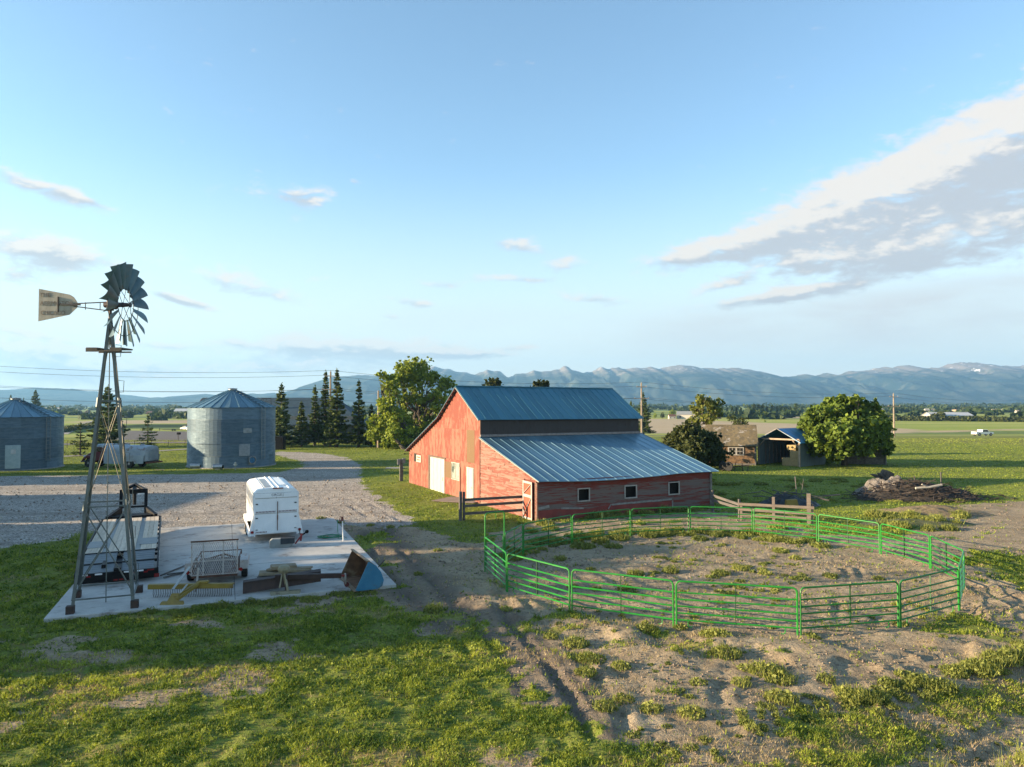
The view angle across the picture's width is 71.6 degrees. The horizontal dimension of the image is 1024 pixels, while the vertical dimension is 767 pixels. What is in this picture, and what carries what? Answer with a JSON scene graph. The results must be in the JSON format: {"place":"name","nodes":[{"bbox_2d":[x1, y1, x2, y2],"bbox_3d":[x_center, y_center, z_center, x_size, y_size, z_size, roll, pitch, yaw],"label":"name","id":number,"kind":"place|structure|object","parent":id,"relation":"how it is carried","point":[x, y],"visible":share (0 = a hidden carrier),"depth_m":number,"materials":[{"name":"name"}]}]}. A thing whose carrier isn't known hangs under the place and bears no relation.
{"place":"outdoors","nodes":[
{"label":"outdoors","id":0,"kind":"place"},
{"bbox_2d":[64,442,186,444],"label":"farm lane","id":1,"kind":"structure","parent":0,"point":[136,442],"depth_m":132.62,"materials":[{"name":"gravel"}]},
{"bbox_2d":[112,431,186,441],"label":"paved lot","id":2,"kind":"structure","parent":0,"point":[165,436],"depth_m":225.62,"materials":[{"name":"asphalt"}]},
{"bbox_2d":[0,451,415,548],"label":"gravel yard","id":3,"kind":"structure","parent":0,"point":[321,468],"depth_m":52.87,"materials":[{"name":"gravel"}]},
{"bbox_2d":[44,518,395,622],"bbox_3d":[-12.980,8.037,33.048,11.500,0.330,17.300,1,-2,-22],"label":"concrete pad","id":4,"kind":"object","parent":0,"point":[313,548],"visible":0.53,"depth_m":30.64,"materials":[{"name":"concrete"}]},
{"bbox_2d":[38,262,148,614],"bbox_3d":[-14.639,1.674,24.531,3.432,11.913,2.869,1,-2,-22],"label":"windmill","id":5,"kind":"object","parent":4,"relation":"on","point":[120,277],"visible":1,"depth_m":24.93,"materials":[{"name":"metal"}]},
{"bbox_2d":[74,483,160,584],"bbox_3d":[-18.559,6.761,34.350,2.875,2.319,15.622,1,-2,-26],"label":"gooseneck trailer","id":6,"kind":"object","parent":4,"relation":"on","point":[146,548],"visible":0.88,"depth_m":30.62,"materials":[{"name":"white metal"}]},
{"bbox_2d":[148,566,234,604],"bbox_3d":[-11.488,7.112,25.148,2.984,1.058,1.380,0,-2,-3],"label":"landscape rake","id":7,"kind":"object","parent":4,"relation":"on","point":[175,598],"visible":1,"depth_m":25.38,"materials":[{"name":"metal"}]},
{"bbox_2d":[184,539,249,580],"bbox_3d":[-11.860,6.863,28.834,2.280,1.765,4.291,0,-2,-17],"label":"utility trailer","id":8,"kind":"object","parent":4,"relation":"on","point":[222,565],"visible":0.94,"depth_m":27.04,"materials":[{"name":"metal"}]},
{"bbox_2d":[243,476,302,536],"bbox_3d":[-13.337,6.692,39.161,2.670,2.722,7.325,1,-2,-24],"label":"horse trailer","id":9,"kind":"object","parent":4,"relation":"on","point":[272,505],"visible":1,"depth_m":36.01,"materials":[{"name":"metal"}]},
{"bbox_2d":[270,536,294,547],"bbox_3d":[-11.122,7.687,34.404,1.150,0.445,0.440,0,-2,-16],"label":"feed box","id":10,"kind":"object","parent":4,"relation":"on","point":[282,542],"visible":1,"depth_m":34.22,"materials":[{"name":"metal"}]},
{"bbox_2d":[243,565,348,595],"bbox_3d":[-8.004,7.184,26.456,3.770,0.970,1.266,0,-2,-17],"label":"grader blade","id":11,"kind":"object","parent":4,"relation":"on","point":[282,580],"visible":1,"depth_m":26.21,"materials":[{"name":"metal"}]},
{"bbox_2d":[317,520,345,538],"bbox_3d":[-9.275,7.493,36.790,1.590,1.014,1.009,0,-2,0],"label":"garden hose","id":12,"kind":"object","parent":4,"relation":"on","point":[334,535],"visible":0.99,"depth_m":36.47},
{"bbox_2d":[339,549,384,591],"bbox_3d":[-5.766,7.144,27.456,1.311,1.080,2.446,1,-2,-27],"label":"loader bucket","id":13,"kind":"object","parent":4,"relation":"on","point":[362,571],"visible":0.91,"depth_m":26.91,"materials":[{"name":"metal"}]},
{"bbox_2d":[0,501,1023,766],"bbox_3d":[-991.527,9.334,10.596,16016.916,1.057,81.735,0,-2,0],"label":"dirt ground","id":14,"kind":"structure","parent":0,"point":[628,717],"depth_m":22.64,"materials":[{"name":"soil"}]},
{"bbox_2d":[484,511,504,566],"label":"arch gate","id":15,"kind":"structure","parent":14,"relation":"on","point":[503,541],"depth_m":30.22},
{"bbox_2d":[484,537,506,591],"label":"corral panel","id":16,"kind":"object","parent":14,"relation":"on","point":[494,558],"visible":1,"depth_m":28.14,"materials":[{"name":"metal"}]},
{"bbox_2d":[0,548,1023,766],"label":"clover","id":17,"kind":"object","parent":14,"relation":"on","point":[351,692],"visible":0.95,"depth_m":17.43,"materials":[{"name":"green plant"}]},
{"bbox_2d":[0,476,1023,766],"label":"clods","id":18,"kind":"object","parent":14,"relation":"on","point":[600,606],"visible":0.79,"depth_m":25.17,"materials":[{"name":"soil"}]},
{"bbox_2d":[505,524,522,566],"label":"corral panel","id":19,"kind":"object","parent":14,"relation":"on","point":[514,542],"visible":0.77,"depth_m":31.77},
{"bbox_2d":[44,477,1023,766],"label":"weeds","id":20,"kind":"object","parent":14,"relation":"on","point":[778,673],"visible":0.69,"depth_m":20.44,"materials":[{"name":"green plant"}]},
{"bbox_2d":[507,553,569,608],"bbox_3d":[0.886,7.001,25.204,0.052,1.470,3.346,1,-2,-40],"label":"corral panel","id":21,"kind":"object","parent":14,"relation":"on","point":[537,577],"visible":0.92,"depth_m":25.18,"materials":[{"name":"metal"}]},
{"bbox_2d":[523,515,571,554],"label":"corral panel","id":22,"kind":"object","parent":14,"relation":"on","point":[548,535],"visible":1,"depth_m":34.31,"materials":[{"name":"metal"}]},
{"bbox_2d":[572,509,630,541],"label":"corral panel","id":23,"kind":"object","parent":14,"relation":"on","point":[602,522],"visible":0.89,"depth_m":36.67,"materials":[{"name":"metal"}]},
{"bbox_2d":[571,569,673,626],"bbox_3d":[3.541,6.934,23.105,3.484,1.470,0.052,-1,-2,27],"label":"corral panel","id":24,"kind":"object","parent":14,"relation":"on","point":[620,598],"visible":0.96,"depth_m":23.07,"materials":[{"name":"metal"}]},
{"bbox_2d":[631,506,688,535],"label":"corral panel","id":25,"kind":"object","parent":14,"relation":"on","point":[660,518],"visible":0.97,"depth_m":38.07,"materials":[{"name":"metal"}]},
{"bbox_2d":[690,506,752,532],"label":"corral panel","id":26,"kind":"object","parent":14,"relation":"on","point":[751,514],"visible":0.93,"depth_m":38.19,"materials":[{"name":"metal"}]},
{"bbox_2d":[675,580,798,634],"bbox_3d":[6.881,6.892,21.856,3.613,1.470,0.052,-1,-2,14],"label":"corral panel","id":27,"kind":"object","parent":14,"relation":"on","point":[735,610],"visible":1,"depth_m":21.83,"materials":[{"name":"metal"}]},
{"bbox_2d":[753,508,817,541],"bbox_3d":[14.136,7.322,36.850,3.263,1.470,0.054,-1,-2,39],"label":"corral panel","id":28,"kind":"object","parent":14,"relation":"on","point":[784,530],"visible":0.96,"depth_m":36.83,"materials":[{"name":"metal"}]},
{"bbox_2d":[818,514,879,553],"bbox_3d":[16.261,7.246,34.401,0.052,1.470,3.236,1,-2,-31],"label":"corral panel","id":29,"kind":"object","parent":14,"relation":"on","point":[847,530],"visible":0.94,"depth_m":34.35,"materials":[{"name":"metal"}]},
{"bbox_2d":[799,581,899,634],"bbox_3d":[10.381,6.884,21.806,3.511,1.470,0.052,0,-2,-13],"label":"corral panel","id":30,"kind":"object","parent":14,"relation":"on","point":[850,609],"visible":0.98,"depth_m":21.79,"materials":[{"name":"metal"}]},
{"bbox_2d":[880,523,929,568],"bbox_3d":[17.361,7.157,31.452,0.052,1.470,3.100,0,-2,-9],"label":"corral panel","id":31,"kind":"object","parent":14,"relation":"on","point":[881,540],"visible":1,"depth_m":31.45,"materials":[{"name":"metal"}]},
{"bbox_2d":[857,519,975,527],"bbox_3d":[23.585,8.090,41.538,7.600,0.318,3.000,0,-2,0],"label":"weedy heap","id":32,"kind":"object","parent":14,"relation":"on","point":[923,522],"visible":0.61,"depth_m":40.99,"materials":[{"name":"plant"}]},
{"bbox_2d":[899,568,959,627],"bbox_3d":[13.611,6.917,23.106,3.459,1.470,0.052,1,-2,-31],"label":"corral panel","id":33,"kind":"object","parent":14,"relation":"on","point":[930,598],"visible":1,"depth_m":23.06,"materials":[{"name":"metal"}]},
{"bbox_2d":[878,504,996,516],"bbox_3d":[26.694,8.038,45.337,8.400,0.637,3.000,0,-2,6],"label":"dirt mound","id":34,"kind":"object","parent":14,"relation":"on","point":[941,510],"visible":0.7,"depth_m":44.78,"materials":[{"name":"soil"}]},
{"bbox_2d":[930,536,962,577],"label":"corral panel","id":35,"kind":"object","parent":14,"relation":"on","point":[931,555],"visible":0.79,"depth_m":28.58,"materials":[{"name":"metal"}]},
{"bbox_2d":[958,551,964,609],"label":"corral panel","id":36,"kind":"object","parent":14,"relation":"on","point":[962,578],"visible":0.96,"depth_m":25.38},
{"bbox_2d":[0,438,1023,766],"bbox_3d":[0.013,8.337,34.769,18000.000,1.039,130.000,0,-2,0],"label":"lawn","id":37,"kind":"structure","parent":0,"point":[400,715],"depth_m":19.14,"materials":[{"name":"plant"}]},
{"bbox_2d":[0,398,64,471],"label":"grain bin","id":38,"kind":"object","parent":37,"relation":"on","point":[31,436],"visible":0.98,"depth_m":77.26,"materials":[{"name":"metal"}]},
{"bbox_2d":[5,445,20,468],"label":"door","id":39,"kind":"structure","parent":38,"relation":"in","point":[12,452],"depth_m":75.74,"materials":[{"name":"metal"}]},
{"bbox_2d":[67,422,88,455],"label":"spruce tree","id":40,"kind":"object","parent":37,"relation":"on","point":[81,443],"visible":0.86,"depth_m":98.97,"materials":[{"name":"green plant"}]},
{"bbox_2d":[80,443,162,467],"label":"tanker truck","id":41,"kind":"object","parent":37,"relation":"on","point":[142,455],"visible":0.8,"depth_m":79.20,"materials":[{"name":"paint"}]},
{"bbox_2d":[186,388,275,468],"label":"grain bin","id":42,"kind":"object","parent":37,"relation":"on","point":[228,428],"visible":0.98,"depth_m":78.87,"materials":[{"name":"metal"}]},
{"bbox_2d":[397,458,404,480],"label":"meter post","id":43,"kind":"object","parent":37,"relation":"on","point":[400,462],"visible":0.91,"depth_m":65.19,"materials":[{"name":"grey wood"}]},
{"bbox_2d":[432,497,476,502],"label":"board ramp","id":44,"kind":"structure","parent":37,"relation":"on","point":[451,499],"depth_m":51.23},
{"bbox_2d":[459,491,522,520],"bbox_3d":[-1.215,7.520,43.645,4.247,1.950,0.205,1,-2,-23],"label":"plank fence","id":45,"kind":"object","parent":37,"relation":"on","point":[483,504],"visible":0.7,"depth_m":43.32,"materials":[{"name":"wood"}]},
{"bbox_2d":[403,385,718,520],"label":"red barn","id":46,"kind":"structure","parent":37,"relation":"on","point":[548,452],"depth_m":50.61,"materials":[{"name":"wood"}]},
{"bbox_2d":[428,455,445,492],"bbox_3d":[-6.074,7.329,57.551,0.100,2.850,3.900,1,-2,-27],"label":"sliding door","id":47,"kind":"structure","parent":46,"relation":"in","point":[436,466],"depth_m":57.59,"materials":[{"name":"white paint"}]},
{"bbox_2d":[451,462,459,480],"bbox_3d":[-4.290,6.678,54.069,0.053,1.320,1.640,1,-2,-27],"label":"side window","id":48,"kind":"structure","parent":46,"relation":"in","point":[455,467],"depth_m":54.03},
{"bbox_2d":[466,467,473,497],"bbox_3d":[-3.061,7.317,51.565,0.125,2.430,1.300,1,-2,-27],"label":"side door","id":49,"kind":"structure","parent":46,"relation":"in","point":[470,471],"depth_m":51.44,"materials":[{"name":"white paint"}]},
{"bbox_2d":[523,480,532,520],"bbox_3d":[0.943,7.134,43.421,0.111,2.310,1.360,1,-2,-23],"label":"braced door","id":50,"kind":"structure","parent":46,"relation":"in","point":[527,486],"depth_m":43.33,"materials":[{"name":"wood"}]},
{"bbox_2d":[574,488,589,502],"bbox_3d":[4.362,6.890,44.161,1.260,1.200,0.445,1,-2,-27],"label":"window","id":51,"kind":"structure","parent":46,"relation":"in","point":[583,494],"depth_m":44.36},
{"bbox_2d":[624,485,636,498],"bbox_3d":[7.540,6.952,45.765,1.340,1.200,0.445,1,-2,-27],"label":"window","id":52,"kind":"structure","parent":46,"relation":"in","point":[630,491],"depth_m":45.99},
{"bbox_2d":[668,481,679,494],"bbox_3d":[10.681,6.963,47.350,1.300,1.220,0.445,1,-2,-27],"label":"window","id":53,"kind":"structure","parent":46,"relation":"in","point":[673,487],"depth_m":47.55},
{"bbox_2d":[661,420,734,467],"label":"round bush","id":54,"kind":"object","parent":37,"relation":"on","point":[704,446],"visible":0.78,"depth_m":76.65,"materials":[{"name":"green plant"}]},
{"bbox_2d":[687,394,725,428],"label":"twisted tree","id":55,"kind":"object","parent":37,"relation":"on","point":[714,409],"visible":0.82,"depth_m":94.39,"materials":[{"name":"green plant"}]},
{"bbox_2d":[711,490,740,517],"bbox_3d":[13.435,7.702,44.736,0.185,1.600,3.130,0,-2,-16],"label":"plank fence","id":56,"kind":"object","parent":37,"relation":"on","point":[713,500],"visible":0.82,"depth_m":44.88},
{"bbox_2d":[701,425,758,465],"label":"old shed","id":57,"kind":"structure","parent":37,"relation":"on","point":[741,441],"depth_m":81.58,"materials":[{"name":"wood"}]},
{"bbox_2d":[728,447,743,454],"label":"window frame","id":58,"kind":"structure","parent":57,"relation":"in","point":[737,450],"depth_m":81.26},
{"bbox_2d":[738,493,813,523],"bbox_3d":[15.727,7.453,42.389,4.247,1.950,0.235,-1,-2,25],"label":"plank fence","id":59,"kind":"object","parent":37,"relation":"on","point":[808,507],"visible":0.67,"depth_m":42.21,"materials":[{"name":"wood"}]},
{"bbox_2d":[758,492,820,506],"bbox_3d":[19.195,8.007,49.269,4.600,0.957,2.400,0,-2,0],"label":"tarp heap","id":60,"kind":"object","parent":37,"relation":"on","point":[801,501],"visible":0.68,"depth_m":48.76,"materials":[{"name":"plastic"}]},
{"bbox_2d":[740,477,839,502],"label":"scrap sticks","id":61,"kind":"object","parent":37,"relation":"on","point":[796,493],"visible":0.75,"depth_m":49.21,"materials":[{"name":"wood"}]},
{"bbox_2d":[757,428,825,466],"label":"open shed","id":62,"kind":"structure","parent":37,"relation":"on","point":[772,447],"depth_m":82.84,"materials":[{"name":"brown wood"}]},
{"bbox_2d":[785,499,798,505],"bbox_3d":[18.945,8.118,48.165,0.900,0.550,0.400,0,-2,0],"label":"yellow tub","id":63,"kind":"object","parent":37,"relation":"on","point":[791,501],"visible":0.64,"depth_m":48.04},
{"bbox_2d":[789,458,798,465],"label":"hay bale","id":64,"kind":"object","parent":37,"relation":"on","point":[793,461],"visible":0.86,"depth_m":80.02},
{"bbox_2d":[796,393,896,465],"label":"maple tree","id":65,"kind":"object","parent":37,"relation":"on","point":[862,428],"visible":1,"depth_m":79.20,"materials":[{"name":"green plant"}]},
{"bbox_2d":[848,451,886,464],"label":"log crib","id":66,"kind":"object","parent":37,"relation":"on","point":[877,459],"visible":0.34,"depth_m":82.27,"materials":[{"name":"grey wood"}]},
{"bbox_2d":[854,475,903,494],"bbox_3d":[28.814,7.821,54.495,5.400,1.604,4.400,0,-2,0],"label":"earth heap","id":67,"kind":"object","parent":37,"relation":"on","point":[873,481],"visible":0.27,"depth_m":54.42,"materials":[{"name":"stone"}]},
{"bbox_2d":[870,469,893,480],"bbox_3d":[31.499,8.151,59.950,2.022,1.813,2.286,0,-2,0],"label":"tree stump","id":68,"kind":"object","parent":37,"relation":"on","point":[885,475],"visible":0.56,"depth_m":59.60,"materials":[{"name":"grey plant"}]},
{"bbox_2d":[822,474,1014,504],"bbox_3d":[29.928,7.846,52.459,14.986,2.257,7.102,0,-2,0],"label":"brush pile","id":69,"kind":"object","parent":37,"relation":"on","point":[916,482],"visible":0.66,"depth_m":51.70,"materials":[{"name":"wood"}]},
{"bbox_2d":[915,484,942,488],"bbox_3d":[30.048,7.421,51.197,1.923,0.407,0.232,0,-2,0],"label":"bleached log","id":70,"kind":"object","parent":69,"relation":"on","point":[927,487],"visible":1,"depth_m":51.13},
{"bbox_2d":[0,362,1023,406],"bbox_3d":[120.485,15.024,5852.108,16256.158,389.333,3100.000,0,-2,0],"label":"mountains","id":71,"kind":"structure","parent":0,"point":[963,382],"depth_m":5088.72,"materials":[{"name":"stone"}]},
{"bbox_2d":[0,0,1023,397],"label":"sky","id":72,"kind":"structure","parent":0,"point":[782,188],"materials":[{"name":"blue"}]},
{"bbox_2d":[62,405,1023,454],"bbox_3d":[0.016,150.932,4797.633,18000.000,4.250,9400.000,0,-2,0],"label":"pasture field","id":73,"kind":"structure","parent":0,"point":[914,425],"depth_m":197.93,"materials":[{"name":"plant"}]},
{"bbox_2d":[31,390,44,406],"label":"spruce tree","id":74,"kind":"object","parent":73,"relation":"on","point":[35,396],"visible":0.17,"depth_m":349.83,"materials":[{"name":"green plant"}]},
{"bbox_2d":[64,422,104,431],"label":"ditch scrub","id":75,"kind":"object","parent":73,"relation":"on","point":[70,428],"visible":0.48,"depth_m":302.46,"materials":[{"name":"green plant"}]},
{"bbox_2d":[85,384,130,446],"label":"spruce tree","id":76,"kind":"object","parent":73,"relation":"on","point":[102,435],"visible":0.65,"depth_m":117.27,"materials":[{"name":"green plant"}]},
{"bbox_2d":[137,413,159,447],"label":"spruce tree","id":77,"kind":"object","parent":73,"relation":"on","point":[148,439],"visible":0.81,"depth_m":116.60,"materials":[{"name":"green plant"}]},
{"bbox_2d":[186,398,368,442],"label":"gabled house","id":78,"kind":"structure","parent":73,"relation":"on","point":[293,408],"depth_m":134.00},
{"bbox_2d":[275,436,285,449],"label":"dumpster","id":79,"kind":"object","parent":73,"relation":"on","point":[280,442],"visible":0.74,"depth_m":110.81,"materials":[{"name":"black paint"}]},
{"bbox_2d":[275,382,299,446],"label":"spruce tree","id":80,"kind":"object","parent":73,"relation":"on","point":[282,421],"visible":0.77,"depth_m":116.98,"materials":[{"name":"green plant"}]},
{"bbox_2d":[292,401,309,445],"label":"spruce tree","id":81,"kind":"object","parent":73,"relation":"on","point":[300,426],"visible":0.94,"depth_m":120.01,"materials":[{"name":"green plant"}]},
{"bbox_2d":[305,385,323,445],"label":"spruce tree","id":82,"kind":"object","parent":73,"relation":"on","point":[313,417],"visible":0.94,"depth_m":121.59,"materials":[{"name":"green plant"}]},
{"bbox_2d":[315,371,332,445],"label":"spruce tree","id":83,"kind":"object","parent":73,"relation":"on","point":[324,409],"visible":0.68,"depth_m":121.75,"materials":[{"name":"green plant"}]},
{"bbox_2d":[322,371,334,446],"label":"utility pole","id":84,"kind":"object","parent":73,"relation":"on","point":[330,389],"visible":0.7,"depth_m":118.84,"materials":[{"name":"brown wood"}]},
{"bbox_2d":[2,387,1013,412],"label":"power line","id":85,"kind":"object","parent":84,"relation":"attached to","point":[399,395],"visible":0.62,"depth_m":120.30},
{"bbox_2d":[8,372,1011,403],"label":"power line","id":86,"kind":"object","parent":84,"relation":"attached to","point":[369,379],"visible":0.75,"depth_m":115.76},
{"bbox_2d":[7,386,1019,412],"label":"power line","id":87,"kind":"object","parent":84,"relation":"attached to","point":[380,392],"visible":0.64,"depth_m":114.30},
{"bbox_2d":[8,398,1019,418],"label":"power line","id":88,"kind":"object","parent":84,"relation":"attached to","point":[409,405],"visible":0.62,"depth_m":116.38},
{"bbox_2d":[322,368,350,446],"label":"spruce tree","id":89,"kind":"object","parent":73,"relation":"on","point":[334,415],"visible":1,"depth_m":117.19,"materials":[{"name":"green plant"}]},
{"bbox_2d":[347,379,369,446],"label":"spruce tree","id":90,"kind":"object","parent":73,"relation":"on","point":[359,431],"visible":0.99,"depth_m":117.43,"materials":[{"name":"green plant"}]},
{"bbox_2d":[363,404,380,446],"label":"spruce tree","id":91,"kind":"object","parent":73,"relation":"on","point":[370,415],"visible":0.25,"depth_m":119.05,"materials":[{"name":"green plant"}]},
{"bbox_2d":[364,370,421,448],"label":"tree","id":92,"kind":"object","parent":73,"relation":"on","point":[397,421],"visible":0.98,"depth_m":113.17,"materials":[{"name":"green plant"}]},
{"bbox_2d":[388,356,457,431],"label":"cottonwood tree","id":93,"kind":"object","parent":73,"relation":"on","point":[410,373],"visible":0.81,"depth_m":117.79,"materials":[{"name":"green plant"}]},
{"bbox_2d":[481,377,503,385],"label":"tree","id":94,"kind":"object","parent":73,"relation":"on","point":[492,381],"visible":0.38,"depth_m":104.72,"materials":[{"name":"green plant"}]},
{"bbox_2d":[40,402,1023,420],"bbox_3d":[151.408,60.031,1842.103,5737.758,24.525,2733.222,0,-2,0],"label":"distant treeline","id":95,"kind":"object","parent":73,"relation":"on","point":[159,413],"visible":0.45,"depth_m":844.37,"materials":[{"name":"plant"}]},
{"bbox_2d":[530,379,549,386],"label":"tree","id":96,"kind":"object","parent":73,"relation":"on","point":[543,383],"visible":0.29,"depth_m":105.05,"materials":[{"name":"green plant"}]},
{"bbox_2d":[634,382,648,432],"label":"utility pole","id":97,"kind":"object","parent":73,"relation":"on","point":[641,398],"visible":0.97,"depth_m":137.77,"materials":[{"name":"brown wood"}]},
{"bbox_2d":[2,366,1017,400],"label":"power line","id":98,"kind":"object","parent":97,"relation":"attached to","point":[371,374],"visible":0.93,"depth_m":117.76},
{"bbox_2d":[637,392,656,433],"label":"spruce tree","id":99,"kind":"object","parent":73,"relation":"on","point":[646,422],"visible":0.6,"depth_m":226.22,"materials":[{"name":"green plant"}]},
{"bbox_2d":[676,411,695,418],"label":"farm house","id":100,"kind":"structure","parent":73,"relation":"on","point":[683,414],"depth_m":509.22,"materials":[{"name":"white wood"}]},
{"bbox_2d":[726,415,749,424],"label":"dying tree","id":101,"kind":"object","parent":73,"relation":"on","point":[739,420],"visible":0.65,"depth_m":147.02,"materials":[{"name":"green plant"}]},
{"bbox_2d":[888,393,899,436],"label":"utility pole","id":102,"kind":"object","parent":73,"relation":"on","point":[893,406],"visible":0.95,"depth_m":167.71,"materials":[{"name":"brown wood"}]},
{"bbox_2d":[921,412,973,416],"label":"machine shed","id":103,"kind":"structure","parent":73,"relation":"on","point":[959,414],"depth_m":510.11,"materials":[{"name":"white metal"}]},
{"bbox_2d":[890,411,1023,421],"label":"hedge","id":104,"kind":"object","parent":73,"relation":"on","point":[943,417],"visible":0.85,"depth_m":424.34,"materials":[{"name":"green plant"}]},
{"bbox_2d":[971,429,993,435],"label":"pickup truck","id":105,"kind":"object","parent":73,"relation":"on","point":[979,432],"visible":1,"depth_m":197.25,"materials":[{"name":"white metal"}]},
{"bbox_2d":[84,417,1023,433],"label":"crop field","id":106,"kind":"structure","parent":0,"point":[663,426],"depth_m":364.16,"materials":[{"name":"plant"}]},
{"bbox_3d":[-8.841,7.543,27.569,1.900,0.320,0.700,0,-2,-11],"label":"timber stack","id":107,"kind":"object","parent":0,"visible":0},
{"bbox_2d":[258,570,294,575],"bbox_3d":[-8.991,7.300,27.456,1.498,0.100,0.498,2,-1,-17],"label":"board","id":108,"kind":"object","parent":107,"relation":"on","point":[266,573],"visible":0.54,"depth_m":27.18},
{"bbox_2d":[266,566,312,570],"bbox_3d":[-8.641,7.184,27.610,1.697,0.060,0.448,-1,-6,-4],"label":"board","id":109,"kind":"object","parent":108,"relation":"on","point":[299,567],"visible":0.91,"depth_m":27.45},
{"bbox_2d":[270,563,296,569],"bbox_3d":[-8.841,7.081,27.513,0.949,0.120,0.419,3,0,-25],"label":"board","id":110,"kind":"object","parent":109,"relation":"on","point":[276,566],"visible":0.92,"depth_m":27.47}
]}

